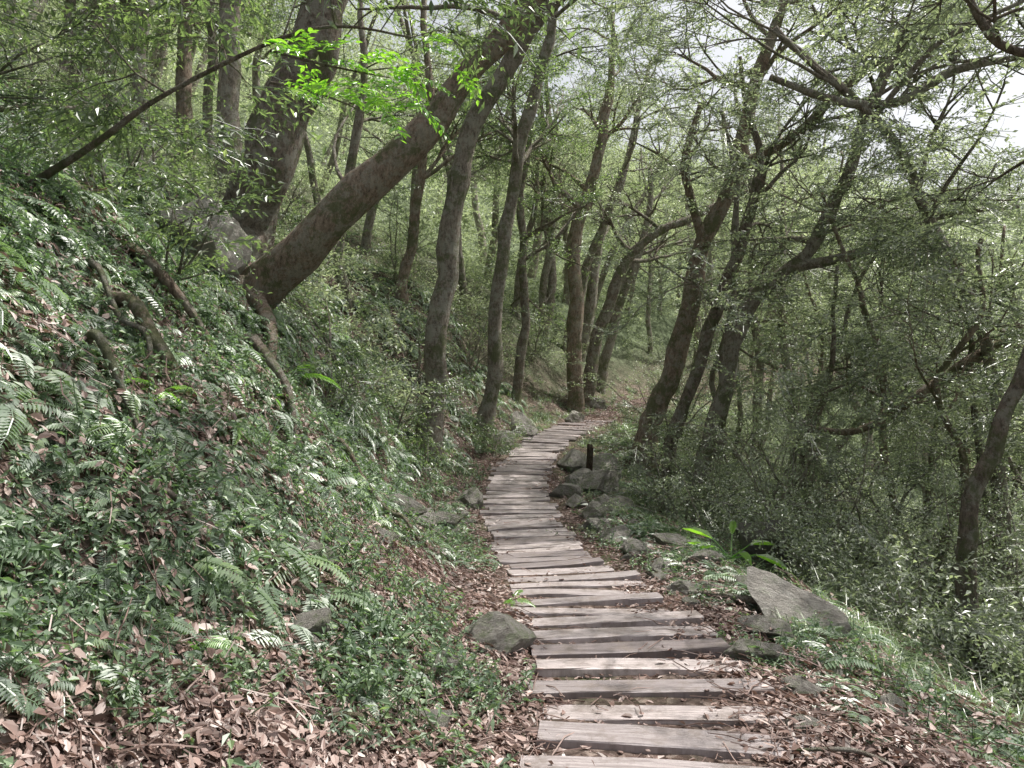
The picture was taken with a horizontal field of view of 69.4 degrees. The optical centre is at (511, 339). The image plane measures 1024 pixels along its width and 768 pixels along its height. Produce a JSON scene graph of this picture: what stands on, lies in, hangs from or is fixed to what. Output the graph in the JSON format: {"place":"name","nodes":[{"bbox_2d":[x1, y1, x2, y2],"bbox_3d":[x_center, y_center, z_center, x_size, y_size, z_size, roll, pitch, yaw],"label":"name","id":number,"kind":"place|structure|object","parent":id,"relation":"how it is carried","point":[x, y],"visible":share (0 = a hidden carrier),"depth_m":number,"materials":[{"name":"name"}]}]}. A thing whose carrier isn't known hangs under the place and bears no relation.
{"place":"outdoors","nodes":[
{"label":"outdoors","id":0,"kind":"place"},
{"bbox_2d":[104,487,305,612],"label":"fallen branch","id":1,"kind":"object","parent":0,"point":[172,495],"visible":0.45,"depth_m":2.91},
{"bbox_2d":[0,28,1023,767],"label":"forest ground","id":2,"kind":"structure","parent":0,"point":[622,364],"depth_m":12.69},
{"bbox_2d":[0,0,175,126],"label":"shrub","id":3,"kind":"object","parent":2,"relation":"on","point":[41,82],"visible":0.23,"depth_m":11.03,"materials":[{"name":"green plant"}]},
{"bbox_2d":[0,0,190,136],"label":"shrub","id":4,"kind":"object","parent":2,"relation":"on","point":[39,60],"visible":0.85,"depth_m":4.54,"materials":[{"name":"green plant"}]},
{"bbox_2d":[0,17,199,211],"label":"shrub","id":5,"kind":"object","parent":2,"relation":"on","point":[59,156],"visible":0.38,"depth_m":6.26,"materials":[{"name":"green plant"}]},
{"bbox_2d":[0,0,202,97],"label":"shrub","id":6,"kind":"object","parent":2,"relation":"on","point":[89,61],"visible":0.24,"depth_m":13.85,"materials":[{"name":"green plant"}]},
{"bbox_2d":[15,12,206,169],"bbox_3d":[-5.863,-3.152,10.020,3.293,2.178,3.053,0,0,0],"label":"shrub","id":7,"kind":"object","parent":2,"relation":"on","point":[157,147],"visible":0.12,"depth_m":9.65,"materials":[{"name":"green plant"}]},
{"bbox_2d":[0,21,236,182],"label":"shrub","id":8,"kind":"object","parent":2,"relation":"on","point":[123,159],"visible":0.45,"depth_m":8.29,"materials":[{"name":"green plant"}]},
{"bbox_2d":[87,258,153,360],"bbox_3d":[-2.240,-0.204,4.172,0.984,0.624,0.101,0,0,39],"label":"tree root","id":9,"kind":"object","parent":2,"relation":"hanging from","point":[96,265],"visible":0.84,"depth_m":4.10,"materials":[{"name":"brown plant"}]},
{"bbox_2d":[80,329,163,445],"bbox_3d":[-1.759,0.209,3.285,0.569,0.519,0.058,0,0,26],"label":"tree root","id":10,"kind":"object","parent":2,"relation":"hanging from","point":[97,336],"visible":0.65,"depth_m":3.28,"materials":[{"name":"brown plant"}]},
{"bbox_2d":[102,290,181,381],"bbox_3d":[-2.040,0.020,4.127,0.717,0.619,0.107,0,0,29],"label":"tree root","id":11,"kind":"object","parent":2,"relation":"on","point":[136,306],"visible":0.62,"depth_m":4.11,"materials":[{"name":"brown plant"}]},
{"bbox_2d":[133,0,154,162],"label":"slender tree","id":12,"kind":"object","parent":2,"relation":"on","point":[152,2],"visible":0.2,"depth_m":11.70,"materials":[{"name":"brown plant"}]},
{"bbox_2d":[0,94,289,308],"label":"shrub","id":13,"kind":"object","parent":2,"relation":"on","point":[171,226],"visible":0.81,"depth_m":5.29,"materials":[{"name":"green plant"}]},
{"bbox_2d":[121,239,213,348],"bbox_3d":[-2.354,-0.184,5.142,0.976,1.079,0.219,0,0,11],"label":"tree root","id":14,"kind":"object","parent":2,"relation":"on","point":[168,281],"visible":0.53,"depth_m":5.12,"materials":[{"name":"brown plant"}]},
{"bbox_2d":[140,0,263,177],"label":"broadleaf tree","id":15,"kind":"object","parent":2,"relation":"on","point":[183,94],"visible":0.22,"depth_m":14.88,"materials":[{"name":"green plant"}]},
{"bbox_2d":[158,194,251,279],"bbox_3d":[-3.034,-0.957,7.379,0.590,0.948,0.879,0,0,12],"label":"boulder","id":16,"kind":"object","parent":2,"relation":"on","point":[235,233],"visible":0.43,"depth_m":7.20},
{"bbox_2d":[202,0,290,180],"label":"slender tree","id":17,"kind":"object","parent":2,"relation":"on","point":[206,89],"visible":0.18,"depth_m":14.55,"materials":[{"name":"grey plant"}]},
{"bbox_2d":[189,128,328,236],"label":"shrub","id":18,"kind":"object","parent":2,"relation":"on","point":[283,204],"visible":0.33,"depth_m":13.43,"materials":[{"name":"green plant"}]},
{"bbox_2d":[242,286,277,359],"bbox_3d":[-2.435,-0.096,7.295,0.256,0.945,1.305,0,0,-30],"label":"tree root","id":19,"kind":"object","parent":2,"relation":"on","point":[264,309],"visible":0.56,"depth_m":7.40,"materials":[{"name":"brown plant"}]},
{"bbox_2d":[240,333,298,442],"bbox_3d":[-1.855,0.363,5.564,0.120,0.828,1.421,0,0,-39],"label":"tree root","id":20,"kind":"object","parent":2,"relation":"on","point":[270,360],"visible":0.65,"depth_m":5.41,"materials":[{"name":"brown plant"}]},
{"bbox_2d":[220,0,348,261],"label":"broadleaf tree","id":21,"kind":"object","parent":2,"relation":"on","point":[288,144],"visible":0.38,"depth_m":9.71,"materials":[{"name":"brown plant"}]},
{"bbox_2d":[193,0,389,204],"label":"broadleaf tree","id":22,"kind":"object","parent":2,"relation":"on","point":[230,86],"visible":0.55,"depth_m":12.86,"materials":[{"name":"grey plant"}]},
{"bbox_2d":[0,0,592,222],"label":"understorey tree","id":23,"kind":"object","parent":2,"relation":"on","point":[125,124],"visible":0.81,"depth_m":4.92,"materials":[{"name":"green plant"}]},
{"bbox_2d":[263,27,481,143],"bbox_3d":[-0.846,-1.472,4.320,1.315,0.721,1.132,0,0,0],"label":"leafy branch","id":24,"kind":"object","parent":23,"relation":"attached to","point":[315,87],"visible":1,"depth_m":4.40,"materials":[{"name":"green plant"}]},
{"bbox_2d":[291,607,331,637],"bbox_3d":[-0.852,1.193,3.095,0.212,0.128,0.194,-9,2,-28],"label":"rock","id":25,"kind":"object","parent":2,"relation":"on","point":[311,621],"visible":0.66,"depth_m":3.05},
{"bbox_2d":[276,273,375,369],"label":"shrub","id":26,"kind":"object","parent":2,"relation":"on","point":[326,318],"visible":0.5,"depth_m":9.05,"materials":[{"name":"green plant"}]},
{"bbox_2d":[266,171,392,292],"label":"shrub","id":27,"kind":"object","parent":2,"relation":"on","point":[286,229],"visible":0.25,"depth_m":11.41,"materials":[{"name":"green plant"}]},
{"bbox_2d":[125,364,534,651],"bbox_3d":[-1.073,1.003,4.980,2.481,1.636,4.925,0,0,0],"label":"bright fern","id":28,"kind":"object","parent":2,"relation":"on","point":[220,644],"visible":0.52,"depth_m":3.69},
{"bbox_2d":[289,344,416,430],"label":"shrub","id":29,"kind":"object","parent":2,"relation":"on","point":[347,381],"visible":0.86,"depth_m":7.74,"materials":[{"name":"green plant"}]},
{"bbox_2d":[230,0,543,309],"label":"leaning tree","id":30,"kind":"object","parent":2,"relation":"on","point":[301,250],"visible":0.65,"depth_m":7.70,"materials":[{"name":"brown plant"}]},
{"bbox_2d":[340,148,436,278],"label":"shrub","id":31,"kind":"object","parent":2,"relation":"on","point":[394,226],"visible":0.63,"depth_m":15.69,"materials":[{"name":"green plant"}]},
{"bbox_2d":[223,0,565,460],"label":"leaning tree","id":32,"kind":"object","parent":2,"relation":"on","point":[448,238],"visible":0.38,"depth_m":10.88,"materials":[{"name":"brown plant"}]},
{"bbox_2d":[333,311,477,437],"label":"shrub","id":33,"kind":"object","parent":2,"relation":"on","point":[418,418],"visible":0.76,"depth_m":9.88,"materials":[{"name":"green plant"}]},
{"bbox_2d":[355,272,477,383],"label":"shrub","id":34,"kind":"object","parent":2,"relation":"on","point":[419,342],"visible":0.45,"depth_m":12.96,"materials":[{"name":"green plant"}]},
{"bbox_2d":[322,0,511,309],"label":"broadleaf tree","id":35,"kind":"object","parent":2,"relation":"on","point":[359,119],"visible":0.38,"depth_m":13.47,"materials":[{"name":"green plant"}]},
{"bbox_2d":[385,423,474,495],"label":"shrub","id":36,"kind":"object","parent":2,"relation":"on","point":[427,442],"visible":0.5,"depth_m":9.53,"materials":[{"name":"green plant"}]},
{"bbox_2d":[423,289,537,372],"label":"shrub","id":37,"kind":"object","parent":2,"relation":"on","point":[468,348],"visible":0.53,"depth_m":15.87,"materials":[{"name":"green plant"}]},
{"bbox_2d":[395,0,571,313],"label":"broadleaf tree","id":38,"kind":"object","parent":2,"relation":"on","point":[423,174],"visible":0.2,"depth_m":14.96,"materials":[{"name":"brown plant"}]},
{"bbox_2d":[457,413,539,456],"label":"shrub","id":39,"kind":"object","parent":2,"relation":"on","point":[484,436],"visible":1,"depth_m":12.94,"materials":[{"name":"green plant"}]},
{"bbox_2d":[464,611,536,659],"bbox_3d":[-0.049,1.613,3.948,0.388,0.295,0.301,-13,9,-11],"label":"rock","id":40,"kind":"object","parent":2,"relation":"on","point":[501,632],"visible":0.71,"depth_m":3.91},
{"bbox_2d":[0,56,1023,767],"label":"fallen leaves","id":41,"kind":"object","parent":2,"relation":"on","point":[266,730],"depth_m":2.88,"materials":[{"name":"plant"}]},
{"bbox_2d":[0,35,1023,767],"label":"herb cover","id":42,"kind":"object","parent":2,"relation":"on","point":[16,609],"visible":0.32,"depth_m":3.27,"materials":[{"name":"plant"}]},
{"bbox_2d":[0,38,1023,767],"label":"fern cover","id":43,"kind":"object","parent":2,"relation":"on","point":[24,362],"visible":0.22,"depth_m":3.42,"materials":[{"name":"plant"}]},
{"bbox_2d":[0,1,1023,588],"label":"undergrowth","id":44,"kind":"object","parent":2,"relation":"on","point":[348,261],"visible":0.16,"depth_m":15.98,"materials":[{"name":"plant"}]},
{"bbox_2d":[2,0,1023,599],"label":"distant trees","id":45,"kind":"object","parent":2,"relation":"on","point":[596,248],"visible":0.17,"depth_m":21.95,"materials":[{"name":"green plant"}]},
{"bbox_2d":[2,0,1023,420],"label":"distant forest","id":46,"kind":"object","parent":2,"relation":"on","point":[432,204],"visible":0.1,"depth_m":30.90,"materials":[{"name":"plant"}]},
{"bbox_2d":[416,0,610,335],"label":"broadleaf tree","id":47,"kind":"object","parent":2,"relation":"on","point":[547,265],"visible":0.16,"depth_m":21.93,"materials":[{"name":"green plant"}]},
{"bbox_2d":[387,0,662,437],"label":"broadleaf tree","id":48,"kind":"object","parent":2,"relation":"on","point":[521,136],"visible":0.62,"depth_m":13.90,"materials":[{"name":"green plant"}]},
{"bbox_2d":[433,0,671,412],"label":"broadleaf tree","id":49,"kind":"object","parent":2,"relation":"on","point":[575,318],"visible":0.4,"depth_m":18.89,"materials":[{"name":"green plant"}]},
{"bbox_2d":[557,449,586,472],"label":"rock","id":50,"kind":"object","parent":2,"relation":"on","point":[573,458],"visible":0.6,"depth_m":11.90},
{"bbox_2d":[403,9,743,405],"bbox_3d":[1.507,-2.983,17.325,7.759,9.725,5.580,0,0,26],"label":"broadleaf tree","id":51,"kind":"object","parent":2,"relation":"on","point":[522,342],"visible":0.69,"depth_m":16.92,"materials":[{"name":"green plant"}]},
{"bbox_2d":[575,470,618,494],"bbox_3d":[1.206,2.100,10.844,0.488,0.419,0.714,0,0,42],"label":"rock","id":52,"kind":"object","parent":2,"relation":"on","point":[600,479],"visible":0.66,"depth_m":10.70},
{"bbox_2d":[557,357,754,446],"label":"shrub","id":53,"kind":"object","parent":2,"relation":"on","point":[632,406],"visible":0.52,"depth_m":14.59,"materials":[{"name":"green plant"}]},
{"bbox_2d":[585,65,741,393],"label":"arching tree","id":54,"kind":"object","parent":2,"relation":"on","point":[604,359],"visible":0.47,"depth_m":21.38,"materials":[{"name":"green plant"}]},
{"bbox_2d":[613,324,718,422],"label":"shrub","id":55,"kind":"object","parent":2,"relation":"on","point":[652,375],"visible":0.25,"depth_m":17.32,"materials":[{"name":"green plant"}]},
{"bbox_2d":[574,423,831,532],"bbox_3d":[2.381,1.915,10.169,2.441,1.443,2.963,0,0,-25],"label":"shrub","id":56,"kind":"object","parent":2,"relation":"on","point":[643,472],"visible":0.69,"depth_m":10.02,"materials":[{"name":"green plant"}]},
{"bbox_2d":[539,90,872,407],"bbox_3d":[5.093,-2.428,20.169,8.721,9.332,4.326,0,0,0],"label":"arching tree","id":57,"kind":"object","parent":2,"relation":"on","point":[603,321],"visible":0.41,"depth_m":19.85,"materials":[{"name":"green plant"}]},
{"bbox_2d":[630,436,789,545],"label":"shrub","id":58,"kind":"object","parent":2,"relation":"on","point":[680,467],"visible":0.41,"depth_m":10.01,"materials":[{"name":"green plant"}]},
{"bbox_2d":[615,374,850,481],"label":"shrub","id":59,"kind":"object","parent":2,"relation":"on","point":[739,426],"visible":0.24,"depth_m":15.53,"materials":[{"name":"green plant"}]},
{"bbox_2d":[449,365,1023,764],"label":"grass cover","id":60,"kind":"object","parent":2,"relation":"on","point":[875,631],"depth_m":5.50,"materials":[{"name":"plant"}]},
{"bbox_2d":[682,520,790,571],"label":"broad leaf plant","id":61,"kind":"object","parent":2,"relation":"on","point":[746,555],"visible":0.88,"depth_m":7.14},
{"bbox_2d":[635,383,868,540],"bbox_3d":[3.443,1.822,10.850,3.452,2.742,4.664,0,0,28],"label":"shrub","id":62,"kind":"object","parent":2,"relation":"on","point":[729,431],"visible":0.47,"depth_m":10.80,"materials":[{"name":"green plant"}]},
{"bbox_2d":[722,638,785,662],"bbox_3d":[1.293,1.702,3.942,0.328,0.237,0.191,0,0,22],"label":"rock","id":63,"kind":"object","parent":2,"relation":"on","point":[740,645],"visible":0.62,"depth_m":3.88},
{"bbox_2d":[691,166,832,473],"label":"slender tree","id":64,"kind":"object","parent":2,"relation":"on","point":[739,405],"visible":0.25,"depth_m":15.92,"materials":[{"name":"green plant"}]},
{"bbox_2d":[639,141,885,473],"bbox_3d":[4.812,-0.272,14.662,4.839,6.959,3.148,0,0,32],"label":"slender tree","id":65,"kind":"object","parent":2,"relation":"on","point":[712,381],"visible":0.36,"depth_m":14.59,"materials":[{"name":"green plant"}]},
{"bbox_2d":[735,519,791,578],"bbox_3d":[2.707,2.347,7.947,0.605,0.859,0.598,0,0,15],"label":"boulder","id":66,"kind":"object","parent":2,"relation":"on","point":[749,549],"visible":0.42,"depth_m":7.73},
{"bbox_2d":[736,615,793,639],"bbox_3d":[1.497,1.727,4.392,0.315,0.166,0.208,0,0,16],"label":"rock","id":67,"kind":"object","parent":2,"relation":"on","point":[763,623],"visible":0.72,"depth_m":4.36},
{"bbox_2d":[545,396,1005,601],"bbox_3d":[2.896,1.835,8.022,4.065,2.457,3.395,0,0,37],"label":"shrub","id":68,"kind":"object","parent":2,"relation":"on","point":[851,512],"visible":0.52,"depth_m":8.15,"materials":[{"name":"green plant"}]},
{"bbox_2d":[714,214,840,473],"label":"slender tree","id":69,"kind":"object","parent":2,"relation":"on","point":[746,340],"visible":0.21,"depth_m":17.04,"materials":[{"name":"green plant"}]},
{"bbox_2d":[539,0,1023,622],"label":"broadleaf tree","id":70,"kind":"object","parent":2,"relation":"on","point":[873,104],"visible":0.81,"depth_m":8.96,"materials":[{"name":"green plant"}]},
{"bbox_2d":[549,79,1015,470],"bbox_3d":[3.820,-0.375,11.172,6.647,7.010,4.710,0,0,-36],"label":"broadleaf tree","id":71,"kind":"object","parent":2,"relation":"on","point":[732,292],"visible":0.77,"depth_m":10.72,"materials":[{"name":"green plant"}]},
{"bbox_2d":[584,0,988,477],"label":"broadleaf tree","id":72,"kind":"object","parent":2,"relation":"on","point":[664,389],"visible":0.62,"depth_m":12.86,"materials":[{"name":"green plant"}]},
{"bbox_2d":[693,193,886,515],"bbox_3d":[5.431,0.639,14.573,4.505,7.387,2.627,0,0,-43],"label":"slender tree","id":73,"kind":"object","parent":2,"relation":"on","point":[761,361],"visible":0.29,"depth_m":13.93,"materials":[{"name":"green plant"}]},
{"bbox_2d":[609,0,986,498],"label":"broadleaf tree","id":74,"kind":"object","parent":2,"relation":"on","point":[697,372],"visible":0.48,"depth_m":11.91,"materials":[{"name":"green plant"}]},
{"bbox_2d":[747,566,850,634],"bbox_3d":[1.848,1.809,4.868,0.736,0.429,0.416,11,-7,34],"label":"rock","id":75,"kind":"object","parent":2,"relation":"on","point":[768,591],"visible":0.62,"depth_m":4.82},
{"bbox_2d":[644,133,963,564],"bbox_3d":[4.219,0.283,10.637,4.243,7.018,4.577,0,0,0],"label":"slender tree","id":76,"kind":"object","parent":2,"relation":"on","point":[831,363],"visible":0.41,"depth_m":10.58,"materials":[{"name":"green plant"}]},
{"bbox_2d":[653,402,989,588],"bbox_3d":[4.147,2.146,10.031,4.086,2.463,4.041,0,0,0],"label":"shrub","id":77,"kind":"object","parent":2,"relation":"on","point":[799,463],"visible":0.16,"depth_m":10.06,"materials":[{"name":"green plant"}]},
{"bbox_2d":[621,0,1023,519],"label":"broadleaf tree","id":78,"kind":"object","parent":2,"relation":"on","point":[729,362],"visible":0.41,"depth_m":11.16,"materials":[{"name":"green plant"}]},
{"bbox_2d":[730,151,919,456],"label":"slender tree","id":79,"kind":"object","parent":2,"relation":"on","point":[801,354],"visible":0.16,"depth_m":16.65,"materials":[{"name":"green plant"}]},
{"bbox_2d":[692,353,958,569],"bbox_3d":[3.254,1.428,8.274,2.578,2.796,2.434,0,0,0],"label":"shrub","id":80,"kind":"object","parent":2,"relation":"on","point":[810,437],"visible":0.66,"depth_m":8.43,"materials":[{"name":"green plant"}]},
{"bbox_2d":[640,339,1023,611],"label":"shrub","id":81,"kind":"object","parent":2,"relation":"on","point":[927,512],"visible":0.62,"depth_m":8.23,"materials":[{"name":"green plant"}]},
{"bbox_2d":[654,71,1023,602],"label":"slender tree","id":82,"kind":"object","parent":2,"relation":"on","point":[822,193],"visible":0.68,"depth_m":9.29,"materials":[{"name":"green plant"}]},
{"bbox_2d":[656,408,1023,711],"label":"valley undergrowth","id":83,"kind":"object","parent":2,"relation":"on","point":[1004,688],"visible":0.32,"depth_m":6.29,"materials":[{"name":"plant"}]},
{"bbox_2d":[720,378,1023,640],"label":"shrub","id":84,"kind":"object","parent":2,"relation":"on","point":[914,469],"visible":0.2,"depth_m":9.03,"materials":[{"name":"green plant"}]},
{"bbox_2d":[725,409,1023,668],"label":"shrub","id":85,"kind":"object","parent":2,"relation":"on","point":[788,525],"visible":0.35,"depth_m":7.53,"materials":[{"name":"green plant"}]},
{"bbox_2d":[755,227,1023,606],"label":"slender tree","id":86,"kind":"object","parent":2,"relation":"on","point":[928,492],"visible":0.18,"depth_m":11.16,"materials":[{"name":"green plant"}]},
{"bbox_2d":[757,212,1023,435],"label":"broadleaf tree","id":87,"kind":"object","parent":2,"relation":"on","point":[869,345],"visible":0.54,"depth_m":8.93,"materials":[{"name":"green plant"}]},
{"bbox_2d":[768,460,1023,630],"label":"shrub","id":88,"kind":"object","parent":2,"relation":"on","point":[999,577],"visible":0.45,"depth_m":7.08,"materials":[{"name":"green plant"}]},
{"bbox_2d":[773,537,1023,711],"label":"shrub","id":89,"kind":"object","parent":2,"relation":"on","point":[848,590],"visible":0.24,"depth_m":5.96,"materials":[{"name":"green plant"}]},
{"bbox_2d":[775,536,1023,687],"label":"shrub","id":90,"kind":"object","parent":2,"relation":"on","point":[937,617],"visible":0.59,"depth_m":5.79,"materials":[{"name":"green plant"}]},
{"bbox_2d":[776,162,1022,509],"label":"slender tree","id":91,"kind":"object","parent":2,"relation":"on","point":[844,394],"visible":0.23,"depth_m":11.48,"materials":[{"name":"green plant"}]},
{"bbox_2d":[794,210,1005,503],"bbox_3d":[6.513,0.947,12.509,4.097,6.132,4.473,0,0,0],"label":"slender tree","id":92,"kind":"object","parent":2,"relation":"on","point":[836,251],"visible":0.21,"depth_m":12.20,"materials":[{"name":"green plant"}]},
{"bbox_2d":[780,171,1023,576],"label":"slender tree","id":93,"kind":"object","parent":2,"relation":"on","point":[940,440],"visible":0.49,"depth_m":8.99,"materials":[{"name":"green plant"}]},
{"bbox_2d":[782,0,1023,111],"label":"broadleaf tree","id":94,"kind":"object","parent":2,"relation":"on","point":[983,22],"visible":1,"depth_m":5.75,"materials":[{"name":"green plant"}]},
{"bbox_2d":[816,204,1023,610],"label":"slender tree","id":95,"kind":"object","parent":2,"relation":"on","point":[1013,331],"visible":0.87,"depth_m":7.72,"materials":[{"name":"green plant"}]},
{"bbox_2d":[831,390,1023,695],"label":"shrub","id":96,"kind":"object","parent":2,"relation":"on","point":[924,530],"visible":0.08,"depth_m":9.39,"materials":[{"name":"green plant"}]},
{"bbox_2d":[836,304,1023,578],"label":"slender tree","id":97,"kind":"object","parent":2,"relation":"on","point":[1015,473],"visible":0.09,"depth_m":11.52,"materials":[{"name":"green plant"}]},
{"bbox_2d":[839,92,1023,699],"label":"broadleaf tree","id":98,"kind":"object","parent":2,"relation":"on","point":[977,483],"visible":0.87,"depth_m":6.90,"materials":[{"name":"green plant"}]},
{"bbox_2d":[844,219,1019,561],"bbox_3d":[8.145,1.501,14.276,3.902,8.099,2.770,0,0,-44],"label":"slender tree","id":99,"kind":"object","parent":2,"relation":"on","point":[924,454],"visible":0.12,"depth_m":14.01,"materials":[{"name":"green plant"}]},
{"bbox_2d":[841,198,1023,601],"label":"slender tree","id":100,"kind":"object","parent":2,"relation":"on","point":[1017,221],"visible":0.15,"depth_m":12.71,"materials":[{"name":"green plant"}]},
{"bbox_2d":[852,457,1023,708],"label":"shrub","id":101,"kind":"object","parent":2,"relation":"on","point":[915,567],"visible":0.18,"depth_m":7.31,"materials":[{"name":"green plant"}]},
{"bbox_2d":[858,376,1023,493],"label":"shrub","id":102,"kind":"object","parent":2,"relation":"on","point":[950,416],"visible":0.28,"depth_m":11.15,"materials":[{"name":"green plant"}]},
{"bbox_2d":[862,483,1023,709],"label":"shrub","id":103,"kind":"object","parent":2,"relation":"on","point":[1007,568],"visible":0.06,"depth_m":8.32,"materials":[{"name":"green plant"}]},
{"bbox_2d":[868,518,1023,706],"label":"shrub","id":104,"kind":"object","parent":2,"relation":"on","point":[984,669],"visible":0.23,"depth_m":6.42,"materials":[{"name":"green plant"}]},
{"bbox_2d":[879,269,1023,474],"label":"slender tree","id":105,"kind":"object","parent":2,"relation":"on","point":[983,420],"visible":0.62,"depth_m":7.91,"materials":[{"name":"green plant"}]},
{"bbox_2d":[37,0,1023,242],"label":"sky","id":106,"kind":"structure","parent":0,"point":[1016,85],"materials":[{"name":"white"}]},
{"bbox_2d":[480,420,821,767],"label":"plank path","id":107,"kind":"structure","parent":0,"point":[534,540],"depth_m":3.99,"materials":[{"name":"wood"}]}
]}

